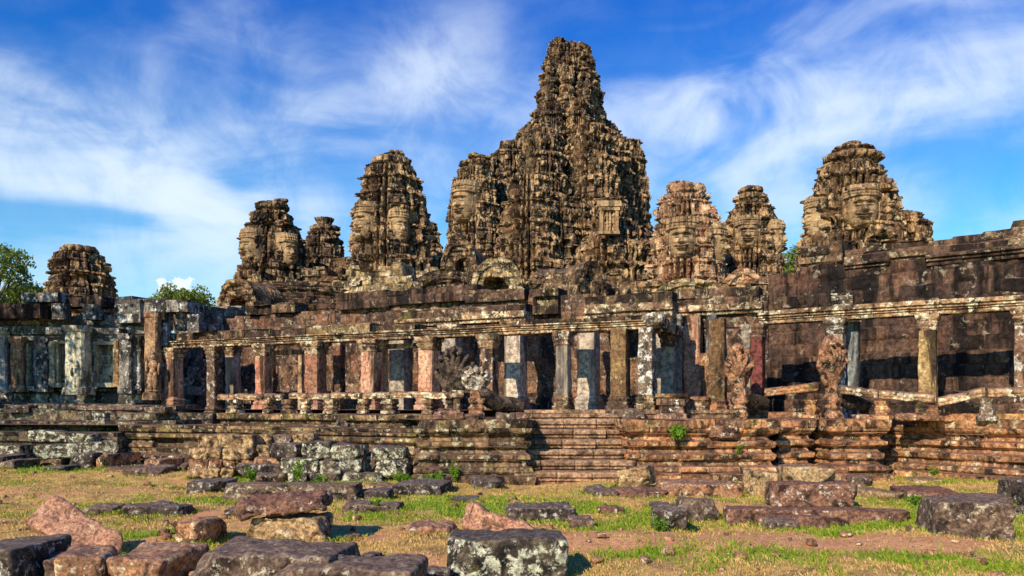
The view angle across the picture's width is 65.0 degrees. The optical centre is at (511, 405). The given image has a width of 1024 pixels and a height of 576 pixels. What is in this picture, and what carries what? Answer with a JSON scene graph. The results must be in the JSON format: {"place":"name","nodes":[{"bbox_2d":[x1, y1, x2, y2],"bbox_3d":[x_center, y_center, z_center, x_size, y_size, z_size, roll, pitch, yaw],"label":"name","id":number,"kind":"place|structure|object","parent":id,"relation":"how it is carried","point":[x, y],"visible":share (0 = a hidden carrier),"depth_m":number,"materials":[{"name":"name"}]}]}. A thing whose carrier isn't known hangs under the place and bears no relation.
{"place":"outdoors","nodes":[
{"label":"outdoors","id":0,"kind":"place"},
{"bbox_2d":[43,244,117,315],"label":"face tower","id":1,"kind":"structure","parent":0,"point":[79,270],"depth_m":58.53,"materials":[{"name":"stone"}]},
{"bbox_2d":[304,216,344,266],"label":"face tower","id":2,"kind":"structure","parent":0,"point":[323,244],"depth_m":74.64,"materials":[{"name":"stone"}]},
{"bbox_2d":[443,151,500,258],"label":"face tower","id":3,"kind":"structure","parent":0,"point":[473,213],"depth_m":68.18,"materials":[{"name":"stone"}]},
{"bbox_2d":[0,463,1023,575],"bbox_3d":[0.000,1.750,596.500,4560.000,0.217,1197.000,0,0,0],"label":"ground","id":4,"kind":"structure","parent":0,"point":[581,543],"depth_m":10.73,"materials":[{"name":"brown soil"}]},
{"bbox_2d":[0,444,33,457],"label":"stone block","id":5,"kind":"object","parent":4,"relation":"on","point":[18,448],"depth_m":24.00,"materials":[{"name":"grey stone"}]},
{"bbox_2d":[0,458,40,468],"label":"stone block","id":6,"kind":"object","parent":4,"relation":"on","point":[17,463],"depth_m":22.32,"materials":[{"name":"grey stone"}]},
{"bbox_2d":[0,243,44,303],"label":"tree","id":7,"kind":"object","parent":4,"relation":"on","point":[14,290],"visible":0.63,"depth_m":62.61,"materials":[{"name":"green plant"}]},
{"bbox_2d":[0,534,71,575],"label":"stone block","id":8,"kind":"object","parent":4,"relation":"on","point":[25,556],"depth_m":7.83,"materials":[{"name":"stone"}]},
{"bbox_2d":[25,495,122,553],"bbox_3d":[-5.072,1.502,9.379,1.163,0.893,0.451,0,0,7],"label":"stone slab","id":9,"kind":"object","parent":4,"relation":"on","point":[54,514],"depth_m":9.30,"materials":[{"name":"stone"}]},
{"bbox_2d":[54,544,118,575],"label":"stone block","id":10,"kind":"object","parent":4,"relation":"on","point":[81,560],"depth_m":7.70,"materials":[{"name":"orange stone"}]},
{"bbox_2d":[69,452,116,469],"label":"stone block","id":11,"kind":"object","parent":4,"relation":"on","point":[86,460],"depth_m":22.36,"materials":[{"name":"stone"}]},
{"bbox_2d":[33,440,119,459],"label":"stone beam","id":12,"kind":"structure","parent":11,"relation":"on","point":[53,451],"depth_m":22.73,"materials":[{"name":"grey stone"}]},
{"bbox_2d":[27,429,101,442],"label":"stone beam","id":13,"kind":"structure","parent":12,"relation":"on","point":[43,435],"depth_m":23.36,"materials":[{"name":"grey stone"}]},
{"bbox_2d":[83,502,125,515],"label":"stone block","id":14,"kind":"object","parent":4,"relation":"on","point":[97,508],"depth_m":12.87,"materials":[{"name":"grey stone"}]},
{"bbox_2d":[96,452,140,466],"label":"stone block","id":15,"kind":"object","parent":4,"relation":"on","point":[118,459],"depth_m":22.87,"materials":[{"name":"orange stone"}]},
{"bbox_2d":[121,464,177,476],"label":"stone block","id":16,"kind":"object","parent":4,"relation":"on","point":[151,470],"depth_m":19.55,"materials":[{"name":"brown stone"}]},
{"bbox_2d":[106,541,208,575],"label":"stone block","id":17,"kind":"object","parent":4,"relation":"on","point":[163,558],"depth_m":7.82,"materials":[{"name":"orange stone"}]},
{"bbox_2d":[122,500,195,516],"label":"stone block","id":18,"kind":"object","parent":4,"relation":"on","point":[165,507],"depth_m":12.70,"materials":[{"name":"stone"}]},
{"bbox_2d":[148,282,216,332],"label":"tree","id":19,"kind":"object","parent":4,"relation":"on","point":[200,297],"visible":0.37,"depth_m":76.61,"materials":[{"name":"green plant"}]},
{"bbox_2d":[172,516,226,542],"bbox_3d":[-3.982,1.622,10.250,0.493,0.423,0.639,0,0,7],"label":"stone block","id":20,"kind":"object","parent":4,"relation":"on","point":[205,528],"depth_m":10.02,"materials":[{"name":"orange stone"}]},
{"bbox_2d":[186,477,237,493],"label":"stone block","id":21,"kind":"object","parent":4,"relation":"on","point":[215,485],"depth_m":16.13,"materials":[{"name":"stone"}]},
{"bbox_2d":[248,472,287,481],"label":"stacked block","id":22,"kind":"object","parent":4,"relation":"on","point":[271,477],"depth_m":18.33,"materials":[{"name":"grey stone"}]},
{"bbox_2d":[236,463,281,476],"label":"stacked block","id":23,"kind":"object","parent":22,"relation":"on","point":[264,468],"depth_m":18.70,"materials":[{"name":"stone"}]},
{"bbox_2d":[236,458,254,464],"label":"stacked block","id":24,"kind":"structure","parent":23,"relation":"on","point":[249,461],"depth_m":19.11,"materials":[{"name":"orange stone"}]},
{"bbox_2d":[222,446,256,460],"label":"stacked block","id":25,"kind":"structure","parent":24,"relation":"on","point":[234,453],"depth_m":19.09,"materials":[{"name":"beige stone"}]},
{"bbox_2d":[217,433,260,447],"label":"stacked block","id":26,"kind":"object","parent":25,"relation":"on","point":[239,440],"depth_m":19.27,"materials":[{"name":"beige stone"}]},
{"bbox_2d":[190,536,361,575],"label":"stone slab","id":27,"kind":"object","parent":4,"relation":"on","point":[241,556],"depth_m":7.13,"materials":[{"name":"grey stone"}]},
{"bbox_2d":[247,512,333,541],"bbox_3d":[-2.814,1.618,10.309,1.084,0.474,0.565,0,0,13],"label":"stone block","id":28,"kind":"object","parent":4,"relation":"on","point":[309,526],"depth_m":10.13,"materials":[{"name":"beige stone"}]},
{"bbox_2d":[233,487,332,521],"bbox_3d":[-2.940,1.278,10.432,1.200,0.378,0.867,0,0,0],"label":"capstone","id":29,"kind":"object","parent":28,"relation":"on","point":[256,503],"visible":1,"depth_m":10.11,"materials":[{"name":"red stone"}]},
{"bbox_2d":[222,481,362,500],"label":"fallen lintel","id":30,"kind":"structure","parent":4,"relation":"on","point":[233,491],"depth_m":14.68,"materials":[{"name":"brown stone"}]},
{"bbox_2d":[288,473,309,481],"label":"stacked block","id":31,"kind":"object","parent":4,"relation":"on","point":[305,477],"depth_m":18.30,"materials":[{"name":"grey stone"}]},
{"bbox_2d":[281,457,323,473],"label":"stacked block","id":32,"kind":"object","parent":31,"relation":"on","point":[311,465],"depth_m":18.55,"materials":[{"name":"grey stone"}]},
{"bbox_2d":[270,442,302,459],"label":"stacked block","id":33,"kind":"object","parent":32,"relation":"on","point":[278,451],"depth_m":18.69,"materials":[{"name":"stone"}]},
{"bbox_2d":[301,440,334,458],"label":"stacked block","id":34,"kind":"object","parent":32,"relation":"on","point":[319,449],"depth_m":18.59,"materials":[{"name":"grey stone"}]},
{"bbox_2d":[273,553,427,575],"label":"stone slab","id":35,"kind":"object","parent":4,"relation":"on","point":[400,564],"depth_m":6.88,"materials":[{"name":"grey stone"}]},
{"bbox_2d":[341,471,385,482],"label":"stacked block","id":36,"kind":"object","parent":4,"relation":"on","point":[348,476],"depth_m":18.09,"materials":[{"name":"grey stone"}]},
{"bbox_2d":[339,458,365,472],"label":"stacked block","id":37,"kind":"object","parent":36,"relation":"on","point":[357,465],"depth_m":18.47,"materials":[{"name":"grey stone"}]},
{"bbox_2d":[330,442,368,459],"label":"stacked block","id":38,"kind":"object","parent":37,"relation":"on","point":[343,450],"depth_m":18.51,"materials":[{"name":"grey stone"}]},
{"bbox_2d":[375,457,413,476],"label":"stacked block","id":39,"kind":"object","parent":36,"relation":"on","point":[387,467],"depth_m":18.22,"materials":[{"name":"grey stone"}]},
{"bbox_2d":[371,444,409,461],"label":"stacked block","id":40,"kind":"object","parent":39,"relation":"on","point":[379,452],"depth_m":18.33,"materials":[{"name":"grey stone"}]},
{"bbox_2d":[342,499,403,513],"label":"stone block","id":41,"kind":"object","parent":4,"relation":"on","point":[356,506],"depth_m":12.81,"materials":[{"name":"grey stone"}]},
{"bbox_2d":[358,488,393,499],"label":"stone block","id":42,"kind":"object","parent":4,"relation":"on","point":[385,493],"depth_m":14.83,"materials":[{"name":"stone"}]},
{"bbox_2d":[392,478,453,495],"bbox_3d":[-1.802,1.700,16.576,1.045,0.310,1.455,0,0,8],"label":"stone slab","id":43,"kind":"object","parent":4,"relation":"on","point":[424,486],"depth_m":15.93,"materials":[{"name":"stone"}]},
{"bbox_2d":[405,518,457,535],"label":"stone block","id":44,"kind":"object","parent":4,"relation":"on","point":[429,526],"depth_m":10.51,"materials":[{"name":"orange stone"}]},
{"bbox_2d":[469,476,502,488],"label":"stone block","id":45,"kind":"object","parent":4,"relation":"on","point":[486,482],"depth_m":16.99,"materials":[{"name":"stone"}]},
{"bbox_2d":[210,262,767,310],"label":"terrace","id":46,"kind":"structure","parent":4,"relation":"on","point":[397,276],"depth_m":47.41,"materials":[{"name":"brown stone"}]},
{"bbox_2d":[216,278,287,306],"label":"vaulted gallery","id":47,"kind":"object","parent":46,"relation":"on","point":[238,292],"visible":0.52,"depth_m":50.08,"materials":[{"name":"stone"}]},
{"bbox_2d":[233,198,307,279],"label":"face tower","id":48,"kind":"structure","parent":46,"relation":"on","point":[272,241],"depth_m":60.11,"materials":[{"name":"stone"}]},
{"bbox_2d":[268,282,348,311],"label":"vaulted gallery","id":49,"kind":"object","parent":46,"relation":"on","point":[318,297],"visible":0.33,"depth_m":53.07,"materials":[{"name":"brown stone"}]},
{"bbox_2d":[342,150,434,285],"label":"face tower","id":50,"kind":"structure","parent":46,"relation":"on","point":[390,215],"depth_m":55.88,"materials":[{"name":"stone"}]},
{"bbox_2d":[410,269,471,288],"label":"vaulted gallery","id":51,"kind":"object","parent":46,"relation":"on","point":[439,278],"visible":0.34,"depth_m":46.78,"materials":[{"name":"brown stone"}]},
{"bbox_2d":[440,238,486,276],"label":"vaulted gallery","id":52,"kind":"object","parent":46,"relation":"on","point":[463,255],"visible":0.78,"depth_m":55.93,"materials":[{"name":"stone"}]},
{"bbox_2d":[471,257,524,289],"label":"vaulted gallery","id":53,"kind":"object","parent":46,"relation":"attached to","point":[496,273],"visible":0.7,"depth_m":43.93,"materials":[{"name":"yellow stone"}]},
{"bbox_2d":[237,250,763,288],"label":"ruined base","id":54,"kind":"object","parent":46,"relation":"on","point":[324,274],"visible":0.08,"depth_m":57.31,"materials":[{"name":"stone"}]},
{"bbox_2d":[644,180,730,282],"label":"face tower","id":55,"kind":"structure","parent":54,"relation":"on","point":[688,239],"depth_m":57.94,"materials":[{"name":"beige stone"}]},
{"bbox_2d":[532,261,606,295],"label":"vaulted gallery","id":56,"kind":"object","parent":46,"relation":"attached to","point":[587,277],"visible":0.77,"depth_m":43.11,"materials":[{"name":"stone"}]},
{"bbox_2d":[655,278,716,291],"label":"vaulted gallery","id":57,"kind":"object","parent":46,"relation":"on","point":[683,284],"visible":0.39,"depth_m":42.80,"materials":[{"name":"yellow stone"}]},
{"bbox_2d":[723,268,762,284],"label":"vaulted gallery","id":58,"kind":"object","parent":46,"relation":"attached to","point":[741,276],"visible":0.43,"depth_m":43.81,"materials":[{"name":"beige stone"}]},
{"bbox_2d":[794,140,909,271],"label":"face tower","id":59,"kind":"structure","parent":46,"relation":"on","point":[854,200],"depth_m":43.29,"materials":[{"name":"stone"}]},
{"bbox_2d":[903,210,934,240],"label":"face tower","id":60,"kind":"structure","parent":59,"relation":"attached to","point":[918,225],"depth_m":44.88,"materials":[{"name":"stone"}]},
{"bbox_2d":[462,501,538,530],"bbox_3d":[-0.131,1.653,10.952,1.138,0.664,0.595,0,0,21],"label":"stone block","id":61,"kind":"object","parent":4,"relation":"on","point":[477,516],"depth_m":10.80,"materials":[{"name":"stone"}]},
{"bbox_2d":[446,528,568,575],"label":"stone block","id":62,"kind":"object","parent":4,"relation":"on","point":[519,552],"depth_m":8.04,"materials":[{"name":"grey stone"}]},
{"bbox_2d":[0,402,1023,485],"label":"terrace","id":63,"kind":"structure","parent":4,"relation":"on","point":[873,449],"depth_m":18.77,"materials":[{"name":"stone"}]},
{"bbox_2d":[67,405,150,410],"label":"stone block","id":64,"kind":"structure","parent":63,"relation":"on","point":[105,407],"depth_m":27.33,"materials":[{"name":"brown stone"}]},
{"bbox_2d":[0,292,245,412],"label":"gallery building","id":65,"kind":"structure","parent":63,"relation":"on","point":[53,349],"depth_m":29.97,"materials":[{"name":"black stone"}]},
{"bbox_2d":[23,336,46,390],"bbox_3d":[-17.896,-1.575,30.250,0.772,2.046,0.580,0,0,0],"label":"window frame","id":66,"kind":"structure","parent":65,"relation":"in","point":[30,348],"depth_m":30.20,"materials":[{"name":"grey stone"}]},
{"bbox_2d":[52,340,64,386],"bbox_3d":[-16.733,-1.573,30.252,0.833,1.812,0.576,0,0,0],"label":"window frame","id":67,"kind":"structure","parent":65,"relation":"in","point":[60,345],"depth_m":30.12,"materials":[{"name":"grey stone"}]},
{"bbox_2d":[92,341,116,387],"bbox_3d":[-15.228,-1.553,30.250,1.015,1.766,0.579,0,0,0],"label":"window frame","id":68,"kind":"structure","parent":65,"relation":"in","point":[103,352],"depth_m":30.34,"materials":[{"name":"grey stone"}]},
{"bbox_2d":[272,349,304,409],"bbox_3d":[-7.919,-0.906,28.399,1.450,2.112,0.294,0,0,25],"label":"door frame","id":69,"kind":"object","parent":63,"relation":"on","point":[300,352],"visible":0.64,"depth_m":28.09,"materials":[{"name":"beige stone"}]},
{"bbox_2d":[217,391,453,413],"bbox_3d":[-5.198,-0.081,22.559,8.252,0.621,0.462,0,0,27],"label":"balustrade","id":70,"kind":"object","parent":63,"relation":"on","point":[234,403],"visible":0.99,"depth_m":22.33,"materials":[{"name":"stone"}]},
{"bbox_2d":[382,343,417,409],"bbox_3d":[-3.499,-0.941,26.324,1.700,2.182,0.295,0,0,25],"label":"door frame","id":71,"kind":"object","parent":63,"relation":"on","point":[385,359],"visible":0.3,"depth_m":26.50,"materials":[{"name":"beige stone"}]},
{"bbox_2d":[161,313,684,412],"bbox_3d":[-4.360,-1.150,26.656,19.732,3.200,3.076,0,0,22],"label":"colonnade","id":72,"kind":"object","parent":63,"relation":"on","point":[370,339],"visible":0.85,"depth_m":24.86,"materials":[{"name":"brown stone"}]},
{"bbox_2d":[224,291,677,409],"bbox_3d":[-3.106,-1.656,28.123,17.890,3.652,1.176,0,0,25],"label":"colonnade","id":73,"kind":"object","parent":63,"relation":"on","point":[515,361],"visible":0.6,"depth_m":26.30,"materials":[{"name":"grey stone"}]},
{"bbox_2d":[434,346,473,411],"bbox_3d":[-1.504,-0.594,20.909,1.063,1.928,0.482,0,0,0],"label":"naga statue","id":74,"kind":"object","parent":63,"relation":"on","point":[453,365],"visible":0.73,"depth_m":20.80,"materials":[{"name":"stone"}]},
{"bbox_2d":[461,365,523,418],"bbox_3d":[-0.466,-0.315,20.132,1.714,1.371,0.520,0,0,-29],"label":"naga statue","id":75,"kind":"object","parent":63,"relation":"on","point":[476,380],"visible":0.98,"depth_m":19.83,"materials":[{"name":"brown stone"}]},
{"bbox_2d":[224,284,768,415],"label":"gallery wall","id":76,"kind":"structure","parent":63,"relation":"on","point":[734,307],"depth_m":28.53,"materials":[{"name":"stone"}]},
{"bbox_2d":[524,409,767,417],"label":"sill","id":77,"kind":"structure","parent":63,"relation":"on","point":[715,413],"depth_m":21.82,"materials":[{"name":"stone"}]},
{"bbox_2d":[708,318,730,409],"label":"stone pier","id":78,"kind":"structure","parent":77,"relation":"on","point":[717,385],"depth_m":21.99,"materials":[{"name":"stone"}]},
{"bbox_2d":[654,394,691,418],"bbox_3d":[4.327,0.020,21.597,0.899,0.660,0.915,0,0,25],"label":"pedestal","id":79,"kind":"object","parent":63,"relation":"on","point":[672,406],"visible":0.99,"depth_m":21.26,"materials":[{"name":"brown stone"}]},
{"bbox_2d":[708,425,737,439],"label":"stone block","id":80,"kind":"structure","parent":63,"relation":"on","point":[728,431],"depth_m":18.36,"materials":[{"name":"red stone"}]},
{"bbox_2d":[724,343,770,418],"bbox_3d":[6.242,-0.629,21.044,1.630,1.998,0.651,0,0,-35],"label":"naga statue","id":81,"kind":"object","parent":63,"relation":"on","point":[739,364],"visible":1,"depth_m":20.71,"materials":[{"name":"orange stone"}]},
{"bbox_2d":[816,335,871,418],"bbox_3d":[8.154,-0.684,19.876,1.516,2.107,0.554,0,0,-18],"label":"naga statue","id":82,"kind":"object","parent":63,"relation":"on","point":[832,361],"visible":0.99,"depth_m":19.68,"materials":[{"name":"orange stone"}]},
{"bbox_2d":[740,295,1023,417],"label":"colonnade","id":83,"kind":"object","parent":63,"relation":"on","point":[838,324],"visible":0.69,"depth_m":20.52,"materials":[{"name":"stone"}]},
{"bbox_2d":[764,382,1023,420],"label":"balustrade","id":84,"kind":"object","parent":63,"relation":"on","point":[934,410],"visible":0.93,"depth_m":18.71,"materials":[{"name":"orange stone"}]},
{"bbox_2d":[767,220,1023,417],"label":"tall wall","id":85,"kind":"structure","parent":63,"relation":"on","point":[974,351],"depth_m":22.67,"materials":[{"name":"black stone"}]},
{"bbox_2d":[0,463,1023,575],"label":"dry grass","id":86,"kind":"structure","parent":4,"relation":"on","point":[145,524],"depth_m":11.58,"materials":[{"name":"plant"}]},
{"bbox_2d":[0,469,1023,575],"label":"pebbles","id":87,"kind":"object","parent":4,"relation":"on","point":[642,558],"visible":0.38,"depth_m":10.25,"materials":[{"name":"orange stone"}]},
{"bbox_2d":[505,501,575,522],"bbox_3d":[0.421,1.683,12.613,1.072,0.297,0.860,0,0,-4],"label":"stone block","id":88,"kind":"object","parent":4,"relation":"on","point":[563,511],"depth_m":12.23,"materials":[{"name":"stone"}]},
{"bbox_2d":[514,413,635,484],"bbox_3d":[1.475,1.017,19.688,2.850,1.627,3.223,0,0,0],"label":"stairway","id":89,"kind":"object","parent":4,"relation":"on","point":[568,448],"visible":0.87,"depth_m":18.95,"materials":[{"name":"stone"}]},
{"bbox_2d":[568,515,595,528],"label":"stone block","id":90,"kind":"object","parent":4,"relation":"on","point":[580,521],"depth_m":11.58,"materials":[{"name":"grey stone"}]},
{"bbox_2d":[584,484,618,497],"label":"stone block","id":91,"kind":"object","parent":4,"relation":"on","point":[596,490],"depth_m":14.97,"materials":[{"name":"grey stone"}]},
{"bbox_2d":[617,463,655,486],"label":"stone block","id":92,"kind":"object","parent":4,"relation":"on","point":[642,475],"depth_m":16.28,"materials":[{"name":"beige stone"}]},
{"bbox_2d":[610,486,668,498],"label":"stone block","id":93,"kind":"object","parent":4,"relation":"on","point":[637,491],"depth_m":14.72,"materials":[{"name":"red stone"}]},
{"bbox_2d":[651,506,688,531],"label":"stone block","id":94,"kind":"object","parent":4,"relation":"on","point":[676,517],"depth_m":11.19,"materials":[{"name":"stone"}]},
{"bbox_2d":[672,496,720,522],"bbox_3d":[2.822,1.627,12.399,0.852,0.432,0.632,0,0,0],"label":"stone block","id":95,"kind":"object","parent":4,"relation":"on","point":[701,509],"depth_m":12.19,"materials":[{"name":"grey stone"}]},
{"bbox_2d":[656,478,743,498],"bbox_3d":[3.515,1.623,15.228,1.486,0.431,1.284,0,0,0],"label":"stone block","id":96,"kind":"object","parent":4,"relation":"on","point":[700,488],"depth_m":14.66,"materials":[{"name":"orange stone"}]},
{"bbox_2d":[742,468,778,495],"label":"stone block","id":97,"kind":"object","parent":4,"relation":"on","point":[753,482],"depth_m":15.60,"materials":[{"name":"beige stone"}]},
{"bbox_2d":[762,516,799,530],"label":"stone block","id":98,"kind":"object","parent":4,"relation":"on","point":[772,523],"depth_m":11.19,"materials":[{"name":"grey stone"}]},
{"bbox_2d":[771,514,829,529],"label":"stone block","id":99,"kind":"object","parent":4,"relation":"on","point":[816,521],"depth_m":11.46,"materials":[{"name":"red stone"}]},
{"bbox_2d":[723,505,909,527],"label":"stone beam","id":100,"kind":"structure","parent":4,"relation":"on","point":[839,516],"depth_m":11.74,"materials":[{"name":"red stone"}]},
{"bbox_2d":[764,480,856,506],"bbox_3d":[4.561,1.361,12.344,1.287,0.386,0.510,0,0,3],"label":"stone block","id":101,"kind":"object","parent":100,"relation":"on","point":[788,493],"depth_m":12.12,"materials":[{"name":"red stone"}]},
{"bbox_2d":[832,480,857,506],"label":"stone block","id":102,"kind":"structure","parent":4,"relation":"on","point":[847,481],"depth_m":13.52,"materials":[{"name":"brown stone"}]},
{"bbox_2d":[778,464,835,481],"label":"stone block","id":103,"kind":"object","parent":102,"relation":"on","point":[808,473],"depth_m":13.20,"materials":[{"name":"beige stone"}]},
{"bbox_2d":[857,486,903,500],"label":"stone block","id":104,"kind":"object","parent":4,"relation":"on","point":[872,492],"depth_m":14.81,"materials":[{"name":"beige stone"}]},
{"bbox_2d":[890,485,958,500],"bbox_3d":[7.875,1.693,15.352,0.939,0.260,1.433,0,0,11],"label":"stone slab","id":105,"kind":"object","parent":4,"relation":"on","point":[921,490],"depth_m":15.03,"materials":[{"name":"red stone"}]},
{"bbox_2d":[915,495,1015,542],"bbox_3d":[6.065,1.540,10.832,0.981,0.607,0.983,0,0,13],"label":"stone block","id":106,"kind":"object","parent":4,"relation":"on","point":[975,517],"depth_m":10.43,"materials":[{"name":"grey stone"}]},
{"bbox_2d":[997,477,1023,505],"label":"stone block","id":107,"kind":"object","parent":4,"relation":"on","point":[1013,487],"depth_m":14.47,"materials":[{"name":"stone"}]},
{"bbox_2d":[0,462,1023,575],"bbox_3d":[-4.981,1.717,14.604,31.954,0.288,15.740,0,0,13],"label":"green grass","id":108,"kind":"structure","parent":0,"point":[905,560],"depth_m":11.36,"materials":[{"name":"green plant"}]},
{"bbox_2d":[0,0,1023,332],"label":"sky","id":109,"kind":"structure","parent":0,"point":[146,134],"materials":[{"name":"blue"}]},
{"bbox_2d":[444,36,653,279],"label":"central tower","id":110,"kind":"structure","parent":0,"point":[569,161],"depth_m":73.55,"materials":[{"name":"stone"}]},
{"bbox_2d":[597,200,621,234],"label":"window frame","id":111,"kind":"structure","parent":110,"relation":"in","point":[608,210],"depth_m":64.33,"materials":[{"name":"stone"}]},
{"bbox_2d":[723,185,787,281],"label":"face tower","id":112,"kind":"structure","parent":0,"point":[756,228],"depth_m":64.09,"materials":[{"name":"stone"}]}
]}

